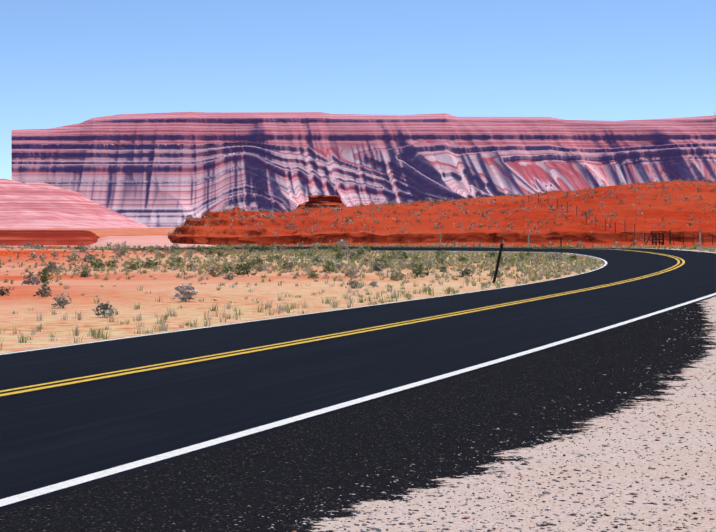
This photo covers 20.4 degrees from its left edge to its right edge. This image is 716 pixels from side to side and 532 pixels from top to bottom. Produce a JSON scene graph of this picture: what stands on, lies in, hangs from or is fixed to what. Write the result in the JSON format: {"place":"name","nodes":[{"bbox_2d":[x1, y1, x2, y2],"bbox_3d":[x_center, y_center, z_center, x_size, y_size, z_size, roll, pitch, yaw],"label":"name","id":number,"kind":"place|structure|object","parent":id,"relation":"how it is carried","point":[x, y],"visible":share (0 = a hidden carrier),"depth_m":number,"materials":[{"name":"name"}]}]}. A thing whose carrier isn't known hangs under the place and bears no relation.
{"place":"outdoors","nodes":[
{"label":"outdoors","id":0,"kind":"place"},
{"bbox_2d":[89,236,223,247],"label":"pink flat ground","id":1,"kind":"structure","parent":0,"point":[148,241],"depth_m":195.16,"materials":[{"name":"pink sand"}]},
{"bbox_2d":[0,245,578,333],"bbox_3d":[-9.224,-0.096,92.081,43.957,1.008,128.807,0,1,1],"label":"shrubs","id":2,"kind":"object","parent":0,"point":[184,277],"depth_m":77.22,"materials":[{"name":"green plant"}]},
{"bbox_2d":[0,228,715,531],"bbox_3d":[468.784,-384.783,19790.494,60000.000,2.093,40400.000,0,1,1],"label":"desert ground","id":3,"kind":"structure","parent":0,"point":[267,474],"depth_m":17.61,"materials":[{"name":"sand"}]},
{"bbox_2d":[0,230,98,245],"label":"red bench","id":4,"kind":"object","parent":3,"relation":"on","point":[40,237],"visible":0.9,"depth_m":210.06,"materials":[{"name":"red stone"}]},
{"bbox_2d":[0,208,119,228],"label":"hill","id":5,"kind":"structure","parent":3,"relation":"on","point":[14,218],"depth_m":2659.31,"materials":[{"name":"pink stone"}]},
{"bbox_2d":[0,179,147,227],"bbox_3d":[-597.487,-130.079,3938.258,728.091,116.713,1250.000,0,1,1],"label":"hill","id":6,"kind":"structure","parent":3,"relation":"on","point":[34,196],"depth_m":3749.63,"materials":[{"name":"pink stone"}]},
{"bbox_2d":[0,259,475,316],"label":"desert shrubs","id":7,"kind":"object","parent":3,"relation":"on","point":[63,301],"visible":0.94,"depth_m":59.48,"materials":[{"name":"plant"}]},
{"bbox_2d":[0,243,576,283],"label":"shrubs","id":8,"kind":"object","parent":3,"relation":"on","point":[98,263],"visible":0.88,"depth_m":93.15,"materials":[{"name":"green plant"}]},
{"bbox_2d":[29,243,565,264],"bbox_3d":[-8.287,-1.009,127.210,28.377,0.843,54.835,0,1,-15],"label":"desert shrubs","id":9,"kind":"object","parent":3,"relation":"on","point":[352,254],"visible":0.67,"depth_m":112.48,"materials":[{"name":"green plant"}]},
{"bbox_2d":[0,247,600,346],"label":"verge grass","id":10,"kind":"structure","parent":3,"relation":"on","point":[489,264],"depth_m":88.02,"materials":[{"name":"plant"}]},
{"bbox_2d":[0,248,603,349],"bbox_3d":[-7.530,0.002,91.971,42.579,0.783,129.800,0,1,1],"label":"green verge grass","id":11,"kind":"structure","parent":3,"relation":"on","point":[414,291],"depth_m":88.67,"materials":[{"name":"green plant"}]},
{"bbox_2d":[0,239,702,248],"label":"shrubs","id":12,"kind":"object","parent":3,"relation":"on","point":[345,241],"visible":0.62,"depth_m":173.40,"materials":[{"name":"green plant"}]},
{"bbox_2d":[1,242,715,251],"bbox_3d":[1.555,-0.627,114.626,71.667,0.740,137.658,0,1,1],"label":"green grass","id":13,"kind":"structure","parent":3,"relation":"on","point":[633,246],"depth_m":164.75,"materials":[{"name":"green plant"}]},
{"bbox_2d":[3,242,715,251],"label":"straw grass","id":14,"kind":"structure","parent":3,"relation":"on","point":[710,249],"depth_m":164.08,"materials":[{"name":"plant"}]},
{"bbox_2d":[150,308,715,531],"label":"gravel stones","id":15,"kind":"object","parent":3,"relation":"on","point":[547,509],"visible":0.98,"depth_m":13.98,"materials":[{"name":"beige gravel"}]},
{"bbox_2d":[492,243,502,282],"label":"post","id":16,"kind":"object","parent":3,"relation":"on","point":[498,262],"visible":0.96,"depth_m":65.99,"materials":[{"name":"metal"}]},
{"bbox_2d":[646,230,670,244],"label":"gate","id":17,"kind":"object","parent":3,"relation":"on","point":[656,238],"visible":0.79,"depth_m":183.15,"materials":[{"name":"brown metal"}]},
{"bbox_2d":[0,246,715,511],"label":"highway road","id":18,"kind":"structure","parent":0,"point":[54,435],"depth_m":26.45,"materials":[{"name":"black asphalt"}]},
{"bbox_2d":[0,250,606,354],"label":"road edge line","id":19,"kind":"object","parent":18,"relation":"on","point":[605,264],"visible":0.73,"depth_m":39.64,"materials":[{"name":"white paint"}]},
{"bbox_2d":[0,247,684,395],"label":"line marking","id":20,"kind":"object","parent":18,"relation":"on","point":[50,386],"visible":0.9,"depth_m":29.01,"materials":[{"name":"yellow paint"}]},
{"bbox_2d":[0,246,715,506],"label":"edge line marking","id":21,"kind":"object","parent":18,"relation":"on","point":[58,486],"visible":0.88,"depth_m":18.29,"materials":[{"name":"white paint"}]},
{"bbox_2d":[0,0,715,179],"label":"sky","id":22,"kind":"structure","parent":0,"point":[63,62],"materials":[{"name":"blue"}]},
{"bbox_2d":[4,180,715,248],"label":"red hill","id":23,"kind":"structure","parent":0,"point":[571,230],"depth_m":205.14,"materials":[{"name":"soil"}]},
{"bbox_2d":[294,195,345,209],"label":"rock outcrop","id":24,"kind":"object","parent":23,"relation":"on","point":[324,201],"visible":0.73,"depth_m":695.27,"materials":[{"name":"red stone"}]},
{"bbox_2d":[98,178,715,243],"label":"hill shrubs","id":25,"kind":"object","parent":23,"relation":"on","point":[409,204],"visible":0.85,"depth_m":226.05,"materials":[{"name":"plant"}]},
{"bbox_2d":[538,193,712,244],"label":"fence posts","id":26,"kind":"object","parent":23,"relation":"on","point":[615,225],"visible":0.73,"depth_m":187.71,"materials":[{"name":"brown wood"}]},
{"bbox_2d":[530,197,715,241],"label":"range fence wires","id":27,"kind":"object","parent":26,"relation":"attached to","point":[624,226],"visible":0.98,"depth_m":187.60,"materials":[{"name":"grey metal"}]},
{"bbox_2d":[11,112,715,227],"bbox_3d":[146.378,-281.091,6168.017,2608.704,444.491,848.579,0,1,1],"label":"mesa","id":28,"kind":"structure","parent":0,"point":[162,170],"depth_m":6403.49,"materials":[{"name":"stone"}]}
]}

